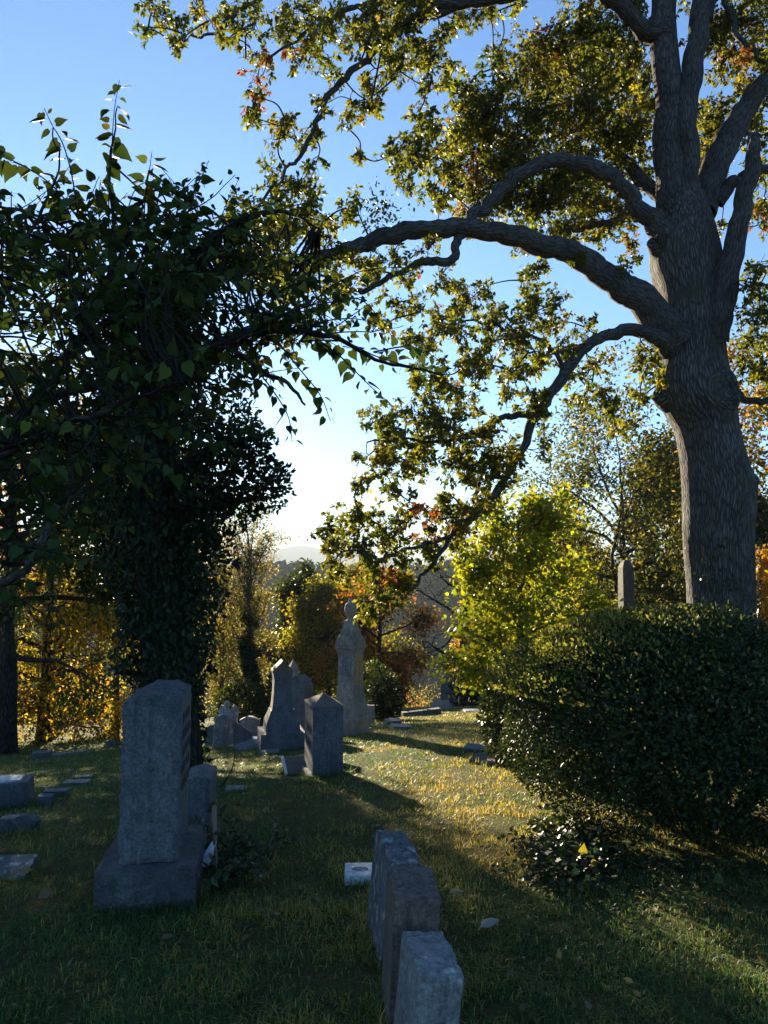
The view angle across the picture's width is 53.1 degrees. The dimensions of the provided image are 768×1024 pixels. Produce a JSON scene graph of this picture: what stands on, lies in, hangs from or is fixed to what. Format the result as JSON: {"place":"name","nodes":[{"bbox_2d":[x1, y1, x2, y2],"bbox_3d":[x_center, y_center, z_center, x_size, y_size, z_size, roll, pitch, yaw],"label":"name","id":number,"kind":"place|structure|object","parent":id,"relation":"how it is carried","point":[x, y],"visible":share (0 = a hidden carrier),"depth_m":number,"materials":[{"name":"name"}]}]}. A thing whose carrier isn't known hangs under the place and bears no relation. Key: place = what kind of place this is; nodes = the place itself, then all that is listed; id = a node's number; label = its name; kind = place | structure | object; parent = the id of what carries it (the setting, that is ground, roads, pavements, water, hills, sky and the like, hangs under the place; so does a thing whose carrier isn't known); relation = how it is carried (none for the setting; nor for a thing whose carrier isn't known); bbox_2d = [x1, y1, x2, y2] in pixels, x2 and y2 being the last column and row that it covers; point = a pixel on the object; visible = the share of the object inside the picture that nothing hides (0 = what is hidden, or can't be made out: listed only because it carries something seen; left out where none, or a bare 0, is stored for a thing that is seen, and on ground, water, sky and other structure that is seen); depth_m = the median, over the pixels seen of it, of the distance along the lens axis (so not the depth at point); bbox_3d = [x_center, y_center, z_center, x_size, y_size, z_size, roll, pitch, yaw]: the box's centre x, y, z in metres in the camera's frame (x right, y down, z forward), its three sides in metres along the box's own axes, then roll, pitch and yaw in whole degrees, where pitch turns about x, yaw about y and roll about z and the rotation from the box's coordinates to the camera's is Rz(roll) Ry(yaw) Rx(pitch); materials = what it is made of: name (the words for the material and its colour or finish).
{"place":"outdoors","nodes":[
{"label":"outdoors","id":0,"kind":"place"},
{"bbox_2d":[228,731,232,742],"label":"stone block","id":1,"kind":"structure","parent":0,"point":[230,740],"depth_m":14.71,"materials":[{"name":"stone"}]},
{"bbox_2d":[15,574,549,722],"bbox_3d":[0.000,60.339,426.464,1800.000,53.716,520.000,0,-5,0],"label":"wooded hill","id":2,"kind":"structure","parent":0,"point":[433,680],"depth_m":246.46,"materials":[{"name":"plant"}]},
{"bbox_2d":[19,560,670,723],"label":"forest","id":3,"kind":"object","parent":2,"relation":"on","point":[441,640],"visible":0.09,"depth_m":299.57,"materials":[{"name":"plant"}]},
{"bbox_2d":[0,545,682,573],"bbox_3d":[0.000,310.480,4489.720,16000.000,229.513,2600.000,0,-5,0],"label":"mountain","id":4,"kind":"structure","parent":0,"point":[294,553],"depth_m":3952.76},
{"bbox_2d":[0,705,767,1023],"bbox_3d":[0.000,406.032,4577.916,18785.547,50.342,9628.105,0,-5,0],"label":"ground","id":5,"kind":"structure","parent":0,"point":[594,1002],"depth_m":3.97,"materials":[{"name":"plant"}]},
{"bbox_2d":[0,814,30,834],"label":"broken base","id":6,"kind":"object","parent":5,"relation":"on","point":[7,822],"visible":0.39,"depth_m":5.95,"materials":[{"name":"stone"}]},
{"bbox_2d":[0,774,34,808],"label":"stone pedestal","id":7,"kind":"object","parent":5,"relation":"on","point":[16,790],"visible":0.81,"depth_m":7.46,"materials":[{"name":"stone"}]},
{"bbox_2d":[0,854,37,881],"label":"fallen slab","id":8,"kind":"object","parent":5,"relation":"on","point":[19,862],"depth_m":4.62,"materials":[{"name":"stone"}]},
{"bbox_2d":[2,568,36,681],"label":"distant tree","id":9,"kind":"object","parent":5,"relation":"on","point":[19,641],"visible":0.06,"depth_m":54.78,"materials":[{"name":"orange plant"}]},
{"bbox_2d":[17,704,35,723],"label":"dark shrub","id":10,"kind":"object","parent":5,"relation":"on","point":[25,716],"visible":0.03,"depth_m":44.97,"materials":[{"name":"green plant"}]},
{"bbox_2d":[22,866,33,873],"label":"fallen leaf","id":11,"kind":"object","parent":5,"relation":"on","point":[26,870],"visible":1,"depth_m":4.47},
{"bbox_2d":[25,813,41,829],"bbox_3d":[-2.772,2.472,6.041,0.159,0.193,0.066,-2,-5,24],"label":"stone chunk","id":12,"kind":"object","parent":5,"relation":"on","point":[33,819],"visible":0.53,"depth_m":6.02,"materials":[{"name":"grey stone"}]},
{"bbox_2d":[31,750,51,758],"bbox_3d":[-6.849,4.868,15.389,0.351,0.145,0.222,0,-5,-5],"label":"marker","id":13,"kind":"object","parent":5,"relation":"on","point":[41,753],"visible":0.72,"depth_m":15.29,"materials":[{"name":"stone"}]},
{"bbox_2d":[36,793,54,805],"bbox_3d":[-3.326,2.835,7.551,0.147,0.117,0.120,1,-5,-12],"label":"marker","id":14,"kind":"object","parent":5,"relation":"on","point":[47,798],"visible":0.81,"depth_m":7.50,"materials":[{"name":"stone"}]},
{"bbox_2d":[39,887,55,898],"bbox_3d":[-1.755,1.990,4.014,0.088,0.032,0.077,0,-5,0],"label":"fallen leaf","id":15,"kind":"object","parent":5,"relation":"on","point":[45,893],"visible":1,"depth_m":4.02,"materials":[{"name":"plant"}]},
{"bbox_2d":[16,590,82,724],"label":"distant tree","id":16,"kind":"object","parent":5,"relation":"on","point":[23,608],"visible":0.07,"depth_m":69.38,"materials":[{"name":"orange plant"}]},
{"bbox_2d":[0,396,112,725],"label":"red oak tree","id":17,"kind":"object","parent":5,"relation":"on","point":[38,589],"visible":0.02,"depth_m":32.36,"materials":[{"name":"green plant"}]},
{"bbox_2d":[43,788,69,797],"bbox_3d":[-3.407,2.937,8.004,0.242,0.094,0.140,1,-5,-8],"label":"marker","id":18,"kind":"object","parent":5,"relation":"on","point":[58,791],"visible":0.52,"depth_m":7.96,"materials":[{"name":"grey stone"}]},
{"bbox_2d":[0,333,130,754],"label":"canopy tree","id":19,"kind":"object","parent":5,"relation":"on","point":[9,657],"visible":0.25,"depth_m":19.44,"materials":[{"name":"green plant"}]},
{"bbox_2d":[0,527,139,745],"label":"beech tree","id":20,"kind":"object","parent":5,"relation":"on","point":[44,722],"visible":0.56,"depth_m":23.77,"materials":[{"name":"yellow plant"}]},
{"bbox_2d":[52,750,88,755],"bbox_3d":[-6.647,5.092,16.193,0.803,0.114,0.141,1,-5,-12],"label":"stone edging","id":21,"kind":"object","parent":5,"relation":"on","point":[71,752],"visible":0.64,"depth_m":16.17,"materials":[{"name":"stone"}]},
{"bbox_2d":[22,582,126,723],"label":"distant tree","id":22,"kind":"object","parent":5,"relation":"on","point":[83,648],"visible":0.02,"depth_m":56.74,"materials":[{"name":"yellow plant"}]},
{"bbox_2d":[62,779,90,785],"bbox_3d":[-3.666,3.226,9.164,0.288,0.044,0.173,0,-5,-6],"label":"marker","id":23,"kind":"object","parent":5,"relation":"on","point":[68,782],"visible":0.83,"depth_m":9.14,"materials":[{"name":"stone"}]},
{"bbox_2d":[75,774,91,778],"bbox_3d":[-3.868,3.408,9.891,0.213,0.031,0.116,1,-5,-14],"label":"marker","id":24,"kind":"object","parent":5,"relation":"on","point":[85,776],"visible":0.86,"depth_m":9.86,"materials":[{"name":"stone"}]},
{"bbox_2d":[16,561,194,734],"bbox_3d":[-9.970,5.056,28.542,5.767,7.506,6.373,-3,-5,30],"label":"understory tree","id":25,"kind":"object","parent":5,"relation":"on","point":[55,666],"visible":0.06,"depth_m":27.67,"materials":[{"name":"yellow plant"}]},
{"bbox_2d":[105,739,114,746],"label":"headstone","id":26,"kind":"object","parent":5,"relation":"on","point":[110,742],"visible":0.77,"depth_m":19.98,"materials":[{"name":"stone"}]},
{"bbox_2d":[14,417,242,675],"bbox_3d":[-6.359,1.761,19.023,5.454,8.429,4.267,0,-5,0],"label":"holly tree","id":27,"kind":"object","parent":5,"relation":"on","point":[93,585],"visible":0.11,"depth_m":18.05,"materials":[{"name":"green plant"}]},
{"bbox_2d":[92,679,206,914],"bbox_3d":[-1.256,1.550,4.257,0.517,1.168,0.700,1,-5,-8],"label":"headstone","id":28,"kind":"object","parent":5,"relation":"on","point":[156,851],"visible":0.88,"depth_m":4.02,"materials":[{"name":"stone"}]},
{"bbox_2d":[161,934,173,938],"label":"fallen leaf","id":29,"kind":"object","parent":5,"relation":"on","point":[165,936],"visible":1,"depth_m":3.40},
{"bbox_2d":[101,612,237,716],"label":"distant tree","id":30,"kind":"object","parent":5,"relation":"on","point":[204,682],"visible":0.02,"depth_m":63.60,"materials":[{"name":"green plant"}]},
{"bbox_2d":[48,228,296,769],"bbox_3d":[-2.256,-0.116,8.256,2.702,6.055,1.804,0,-5,0],"label":"ivy clad tree","id":31,"kind":"object","parent":5,"relation":"on","point":[161,624],"visible":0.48,"depth_m":7.91,"materials":[{"name":"green plant"}]},
{"bbox_2d":[188,763,220,842],"bbox_3d":[-1.305,2.105,5.444,0.263,0.565,0.500,1,-5,-6],"label":"headstone","id":32,"kind":"object","parent":5,"relation":"on","point":[202,786],"visible":0.38,"depth_m":5.26,"materials":[{"name":"stone"}]},
{"bbox_2d":[204,724,213,745],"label":"headstone","id":33,"kind":"object","parent":5,"relation":"on","point":[209,732],"visible":0.38,"depth_m":14.64,"materials":[{"name":"stone"}]},
{"bbox_2d":[211,805,216,874],"bbox_3d":[-0.991,1.958,4.477,0.035,0.417,0.281,1,-5,-11],"label":"wooden stake","id":34,"kind":"object","parent":5,"relation":"on","point":[214,818],"visible":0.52,"depth_m":4.56,"materials":[{"name":"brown wood"}]},
{"bbox_2d":[202,835,216,869],"bbox_3d":[-0.978,2.061,4.279,0.123,0.513,0.033,-1,-5,7],"label":"faded flag","id":35,"kind":"object","parent":34,"relation":"hanging from","point":[211,848],"visible":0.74,"depth_m":4.29,"materials":[{"name":"fabric"}]},
{"bbox_2d":[212,714,229,747],"bbox_3d":[-2.844,3.846,13.441,0.293,0.620,0.117,2,-5,-25],"label":"headstone","id":36,"kind":"object","parent":5,"relation":"on","point":[221,730],"visible":0.91,"depth_m":13.40,"materials":[{"name":"stone"}]},
{"bbox_2d":[0,80,452,630],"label":"mulberry tree","id":37,"kind":"object","parent":5,"relation":"on","point":[144,312],"visible":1,"depth_m":4.62,"materials":[{"name":"green plant"}]},
{"bbox_2d":[218,700,238,730],"bbox_3d":[-3.206,4.285,15.699,0.446,0.877,0.348,-1,-5,15],"label":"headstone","id":38,"kind":"object","parent":5,"relation":"on","point":[233,713],"visible":0.38,"depth_m":15.70,"materials":[{"name":"stone"}]},
{"bbox_2d":[198,519,261,709],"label":"wispy tree","id":39,"kind":"object","parent":5,"relation":"on","point":[220,685],"visible":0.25,"depth_m":35.43,"materials":[{"name":"green plant"}]},
{"bbox_2d":[196,603,274,714],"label":"distant tree","id":40,"kind":"object","parent":5,"relation":"on","point":[235,663],"visible":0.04,"depth_m":71.87,"materials":[{"name":"green plant"}]},
{"bbox_2d":[225,785,246,791],"bbox_3d":[-1.478,2.770,7.696,0.209,0.030,0.166,0,-5,-4],"label":"flat marker","id":41,"kind":"object","parent":5,"relation":"on","point":[240,787],"visible":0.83,"depth_m":7.69,"materials":[{"name":"stone"}]},
{"bbox_2d":[210,678,268,728],"bbox_3d":[-4.784,6.533,25.553,2.006,2.040,2.098,0,-5,0],"label":"dark shrub","id":42,"kind":"object","parent":5,"relation":"on","point":[233,697],"visible":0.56,"depth_m":25.27,"materials":[{"name":"green plant"}]},
{"bbox_2d":[233,722,251,744],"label":"headstone","id":43,"kind":"object","parent":5,"relation":"on","point":[241,733],"visible":0.69,"depth_m":13.53,"materials":[{"name":"stone"}]},
{"bbox_2d":[233,738,256,750],"bbox_3d":[-2.234,3.831,12.473,0.380,0.252,0.304,2,-5,-25],"label":"fallen slab","id":44,"kind":"object","parent":5,"relation":"on","point":[249,744],"depth_m":12.50,"materials":[{"name":"grey stone"}]},
{"bbox_2d":[234,607,264,715],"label":"tree trunk","id":45,"kind":"object","parent":5,"relation":"on","point":[248,650],"visible":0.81,"depth_m":28.50,"materials":[{"name":"green plant"}]},
{"bbox_2d":[239,716,259,736],"bbox_3d":[-2.741,4.424,15.687,0.402,0.512,0.137,0,-5,0],"label":"headstone","id":46,"kind":"object","parent":5,"relation":"on","point":[251,723],"visible":0.4,"depth_m":15.63,"materials":[{"name":"stone"}]},
{"bbox_2d":[195,797,304,892],"bbox_3d":[-0.938,1.945,4.473,0.853,0.462,0.816,-3,-6,36],"label":"weed clump","id":47,"kind":"object","parent":5,"relation":"on","point":[236,864],"visible":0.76,"depth_m":4.47,"materials":[{"name":"green plant"}]},
{"bbox_2d":[215,479,299,716],"bbox_3d":[-5.949,3.740,32.789,4.020,10.702,3.715,-2,-5,22],"label":"wispy tree","id":48,"kind":"object","parent":5,"relation":"on","point":[248,593],"visible":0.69,"depth_m":32.66,"materials":[{"name":"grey plant"}]},
{"bbox_2d":[240,630,275,706],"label":"distant tree","id":49,"kind":"object","parent":5,"relation":"on","point":[265,669],"visible":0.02,"depth_m":80.95,"materials":[{"name":"green plant"}]},
{"bbox_2d":[259,748,279,754],"bbox_3d":[-1.700,3.568,11.402,0.292,0.070,0.214,1,-5,-15],"label":"fallen slab","id":50,"kind":"object","parent":5,"relation":"on","point":[272,751],"depth_m":11.39,"materials":[{"name":"stone"}]},
{"bbox_2d":[255,671,301,715],"bbox_3d":[-3.369,6.502,26.518,2.173,2.276,2.141,0,-5,0],"label":"dark shrub","id":51,"kind":"object","parent":5,"relation":"on","point":[268,689],"visible":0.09,"depth_m":26.34,"materials":[{"name":"green plant"}]},
{"bbox_2d":[257,659,304,749],"bbox_3d":[-1.629,3.080,12.227,0.710,1.444,0.710,1,-5,-14],"label":"gabled monument","id":52,"kind":"object","parent":5,"relation":"on","point":[280,728],"visible":0.89,"depth_m":12.02,"materials":[{"name":"grey stone"}]},
{"bbox_2d":[281,755,304,775],"bbox_3d":[-1.014,2.922,8.787,0.278,0.203,0.371,1,-5,-15],"label":"slant marker","id":53,"kind":"object","parent":5,"relation":"on","point":[290,763],"visible":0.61,"depth_m":8.80,"materials":[{"name":"grey stone"}]},
{"bbox_2d":[289,659,297,678],"bbox_3d":[-1.863,3.822,15.737,0.492,1.589,0.492,2,-5,-24],"label":"obelisk","id":54,"kind":"object","parent":5,"relation":"on","point":[293,666],"visible":0.07,"depth_m":15.72,"materials":[{"name":"stone"}]},
{"bbox_2d":[254,557,343,695],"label":"tree","id":55,"kind":"object","parent":5,"relation":"on","point":[287,587],"visible":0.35,"depth_m":42.57,"materials":[{"name":"green plant"}]},
{"bbox_2d":[291,674,313,730],"bbox_3d":[-1.495,3.520,13.756,0.546,1.201,0.391,-3,-6,32],"label":"headstone","id":56,"kind":"object","parent":5,"relation":"on","point":[302,687],"visible":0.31,"depth_m":13.64,"materials":[{"name":"stone"}]},
{"bbox_2d":[301,693,346,777],"bbox_3d":[-0.683,2.510,8.681,0.458,0.919,0.678,1,-5,-15],"label":"headstone","id":57,"kind":"object","parent":5,"relation":"on","point":[323,752],"visible":0.85,"depth_m":8.43,"materials":[{"name":"grey stone"}]},
{"bbox_2d":[275,569,384,698],"bbox_3d":[-3.190,6.835,39.598,6.539,7.786,5.413,-3,-5,29],"label":"yellow tree","id":58,"kind":"object","parent":5,"relation":"on","point":[321,593],"visible":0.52,"depth_m":38.91,"materials":[{"name":"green plant"}]},
{"bbox_2d":[335,598,371,735],"bbox_3d":[-0.618,2.880,14.250,0.587,2.577,0.585,-3,-5,29],"label":"urn monument","id":59,"kind":"object","parent":5,"relation":"on","point":[350,645],"visible":0.9,"depth_m":14.10,"materials":[{"name":"stone"}]},
{"bbox_2d":[344,863,371,885],"bbox_3d":[-0.085,2.080,4.363,0.280,0.114,0.201,0,-5,-2],"label":"flat marker","id":60,"kind":"object","parent":5,"relation":"on","point":[364,870],"visible":0.37,"depth_m":4.31,"materials":[{"name":"white stone"}]},
{"bbox_2d":[336,658,397,704],"bbox_3d":[-0.545,5.908,25.574,2.152,2.115,2.182,0,-5,0],"label":"dark shrub","id":61,"kind":"object","parent":5,"relation":"on","point":[371,676],"visible":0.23,"depth_m":25.50,"materials":[{"name":"green plant"}]},
{"bbox_2d":[367,704,374,723],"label":"headstone","id":62,"kind":"object","parent":5,"relation":"on","point":[371,711],"visible":0.59,"depth_m":19.08,"materials":[{"name":"stone"}]},
{"bbox_2d":[301,562,445,707],"bbox_3d":[-0.311,5.949,35.815,6.100,7.599,4.984,-4,-6,42],"label":"tree","id":63,"kind":"object","parent":5,"relation":"on","point":[400,660],"visible":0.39,"depth_m":35.47,"materials":[{"name":"orange plant"}]},
{"bbox_2d":[317,560,436,706],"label":"olive tree","id":64,"kind":"object","parent":5,"relation":"on","point":[352,572],"visible":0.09,"depth_m":45.35,"materials":[{"name":"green plant"}]},
{"bbox_2d":[0,713,765,1023],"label":"leaf litter","id":65,"kind":"object","parent":5,"relation":"on","point":[523,1006],"visible":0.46,"depth_m":3.39,"materials":[{"name":"plant"}]},
{"bbox_2d":[368,674,404,720],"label":"round evergreen","id":66,"kind":"object","parent":5,"relation":"on","point":[382,702],"visible":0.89,"depth_m":19.95,"materials":[{"name":"green plant"}]},
{"bbox_2d":[366,830,418,967],"bbox_3d":[0.033,1.743,3.450,0.142,0.541,0.451,7,-6,-8],"label":"headstone","id":67,"kind":"object","parent":5,"relation":"on","point":[394,848],"visible":0.48,"depth_m":3.41,"materials":[{"name":"stone"}]},
{"bbox_2d":[384,717,401,725],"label":"stone block","id":68,"kind":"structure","parent":5,"relation":"on","point":[387,721],"depth_m":16.82,"materials":[{"name":"stone"}]},
{"bbox_2d":[366,638,423,707],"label":"distant tree","id":69,"kind":"object","parent":5,"relation":"on","point":[411,700],"visible":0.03,"depth_m":73.05,"materials":[{"name":"orange plant"}]},
{"bbox_2d":[390,723,412,730],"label":"stone block","id":70,"kind":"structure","parent":5,"relation":"on","point":[402,726],"depth_m":14.13,"materials":[{"name":"grey stone"}]},
{"bbox_2d":[381,865,441,1023],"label":"headstone","id":71,"kind":"object","parent":5,"relation":"on","point":[413,900],"visible":0.7,"depth_m":2.73,"materials":[{"name":"grey stone"}]},
{"bbox_2d":[401,707,440,716],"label":"wall","id":72,"kind":"structure","parent":5,"relation":"on","point":[427,711],"depth_m":21.28,"materials":[{"name":"stone"}]},
{"bbox_2d":[404,682,440,707],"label":"distant tree","id":73,"kind":"object","parent":5,"relation":"on","point":[421,697],"visible":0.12,"depth_m":93.60,"materials":[{"name":"yellow plant"}]},
{"bbox_2d":[394,930,463,1023],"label":"headstone","id":74,"kind":"object","parent":5,"relation":"on","point":[430,982],"visible":1,"depth_m":2.38,"materials":[{"name":"stone"}]},
{"bbox_2d":[433,699,450,709],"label":"slant headstone","id":75,"kind":"object","parent":5,"relation":"on","point":[444,704],"visible":0.69,"depth_m":22.72,"materials":[{"name":"stone"}]},
{"bbox_2d":[130,0,767,669],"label":"oak tree","id":76,"kind":"object","parent":5,"relation":"on","point":[682,306],"visible":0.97,"depth_m":12.60,"materials":[{"name":"green plant"}]},
{"bbox_2d":[352,176,763,624],"bbox_3d":[2.909,-1.265,12.161,7.245,7.449,1.293,2,-5,-18],"label":"climbing ivy","id":77,"kind":"object","parent":76,"relation":"attached to","point":[372,221],"visible":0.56,"depth_m":12.33,"materials":[{"name":"green plant"}]},
{"bbox_2d":[441,674,459,706],"bbox_3d":[2.433,6.669,28.545,0.815,1.300,0.765,-1,-5,8],"label":"stone monument","id":78,"kind":"object","parent":5,"relation":"on","point":[445,688],"visible":0.28,"depth_m":28.37,"materials":[{"name":"stone"}]},
{"bbox_2d":[449,888,462,893],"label":"fallen leaf","id":79,"kind":"object","parent":5,"relation":"on","point":[455,890],"visible":1,"depth_m":4.00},
{"bbox_2d":[387,496,548,705],"bbox_3d":[3.336,3.870,32.307,7.522,9.428,5.440,-3,-6,34],"label":"bare tree","id":80,"kind":"object","parent":5,"relation":"on","point":[442,577],"visible":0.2,"depth_m":32.74,"materials":[{"name":"brown plant"}]},
{"bbox_2d":[463,743,486,752],"bbox_3d":[1.157,2.986,9.704,0.276,0.088,0.239,-1,-5,16],"label":"broken slab","id":81,"kind":"object","parent":5,"relation":"on","point":[471,746],"depth_m":9.67,"materials":[{"name":"grey stone"}]},
{"bbox_2d":[438,610,512,698],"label":"tree","id":82,"kind":"object","parent":5,"relation":"on","point":[458,641],"visible":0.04,"depth_m":39.64,"materials":[{"name":"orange plant"}]},
{"bbox_2d":[469,753,490,763],"bbox_3d":[1.122,2.812,8.693,0.278,0.115,0.215,-2,-5,26],"label":"broken slab","id":83,"kind":"object","parent":5,"relation":"on","point":[475,757],"depth_m":8.70,"materials":[{"name":"stone"}]},
{"bbox_2d":[446,669,514,705],"bbox_3d":[3.335,6.108,26.582,2.407,1.935,2.197,0,-5,0],"label":"dark shrub","id":84,"kind":"object","parent":5,"relation":"on","point":[473,700],"visible":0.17,"depth_m":26.31,"materials":[{"name":"green plant"}]},
{"bbox_2d":[480,918,498,927],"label":"fallen leaf","id":85,"kind":"object","parent":5,"relation":"on","point":[487,922],"visible":1,"depth_m":3.52,"materials":[{"name":"plant"}]},
{"bbox_2d":[487,758,495,766],"bbox_3d":[1.169,2.736,8.379,0.101,0.085,0.090,-1,-5,10],"label":"stone block","id":86,"kind":"object","parent":5,"relation":"on","point":[491,761],"depth_m":8.34,"materials":[{"name":"stone"}]},
{"bbox_2d":[474,653,543,766],"bbox_3d":[1.395,2.202,8.454,0.793,1.352,0.944,0,-5,0],"label":"understory shrub","id":87,"kind":"object","parent":5,"relation":"on","point":[495,726],"visible":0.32,"depth_m":8.31,"materials":[{"name":"green plant"}]},
{"bbox_2d":[420,478,623,724],"bbox_3d":[2.403,1.680,13.450,3.177,4.576,3.151,1,-5,-11],"label":"maple sapling","id":88,"kind":"object","parent":5,"relation":"on","point":[531,537],"visible":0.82,"depth_m":13.10,"materials":[{"name":"green plant"}]},
{"bbox_2d":[476,800,650,895],"bbox_3d":[1.080,2.047,4.812,1.046,0.250,2.037,-1,-5,14],"label":"ivy patch","id":89,"kind":"object","parent":5,"relation":"on","point":[565,855],"visible":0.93,"depth_m":4.47,"materials":[{"name":"green plant"}]},
{"bbox_2d":[578,844,587,857],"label":"fallen leaf","id":90,"kind":"object","parent":89,"relation":"on","point":[582,848],"visible":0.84,"depth_m":4.37,"materials":[{"name":"plant"}]},
{"bbox_2d":[509,518,618,670],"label":"spreading tree","id":91,"kind":"object","parent":5,"relation":"on","point":[592,548],"visible":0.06,"depth_m":41.48,"materials":[{"name":"green plant"}]},
{"bbox_2d":[596,566,614,599],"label":"distant tree","id":92,"kind":"object","parent":5,"relation":"on","point":[604,583],"visible":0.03,"depth_m":65.70,"materials":[{"name":"green plant"}]},
{"bbox_2d":[481,596,767,853],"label":"evergreen bush","id":93,"kind":"object","parent":5,"relation":"on","point":[694,723],"visible":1,"depth_m":4.82,"materials":[{"name":"green plant"}]},
{"bbox_2d":[482,328,767,635],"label":"spreading tree","id":94,"kind":"object","parent":5,"relation":"on","point":[662,462],"visible":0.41,"depth_m":32.06,"materials":[{"name":"green plant"}]},
{"bbox_2d":[482,844,767,918],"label":"ground ivy","id":95,"kind":"object","parent":5,"relation":"on","point":[685,870],"visible":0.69,"depth_m":4.21,"materials":[{"name":"green plant"}]},
{"bbox_2d":[714,872,723,883],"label":"fallen leaf","id":96,"kind":"object","parent":95,"relation":"on","point":[718,877],"visible":1,"depth_m":4.01,"materials":[{"name":"plant"}]},
{"bbox_2d":[618,560,634,607],"bbox_3d":[7.523,3.688,23.776,1.000,4.406,1.000,1,-5,-8],"label":"obelisk","id":97,"kind":"object","parent":5,"relation":"on","point":[626,589],"visible":0.26,"depth_m":23.74,"materials":[{"name":"stone"}]},
{"bbox_2d":[609,443,685,605],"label":"spreading tree","id":98,"kind":"object","parent":5,"relation":"on","point":[647,551],"visible":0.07,"depth_m":37.77,"materials":[{"name":"green plant"}]},
{"bbox_2d":[665,329,767,522],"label":"orange oak tree","id":99,"kind":"object","parent":5,"relation":"on","point":[754,408],"visible":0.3,"depth_m":23.90,"materials":[{"name":"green plant"}]},
{"bbox_2d":[755,544,767,627],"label":"golden tree","id":100,"kind":"object","parent":5,"relation":"on","point":[763,577],"visible":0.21,"depth_m":20.13,"materials":[{"name":"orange plant"}]},
{"bbox_2d":[755,489,767,607],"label":"hemlock tree","id":101,"kind":"object","parent":5,"relation":"on","point":[763,528],"visible":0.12,"depth_m":32.69,"materials":[{"name":"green plant"}]},
{"bbox_2d":[0,0,767,560],"label":"sky","id":102,"kind":"structure","parent":0,"point":[65,57],"materials":[{"name":"blue"}]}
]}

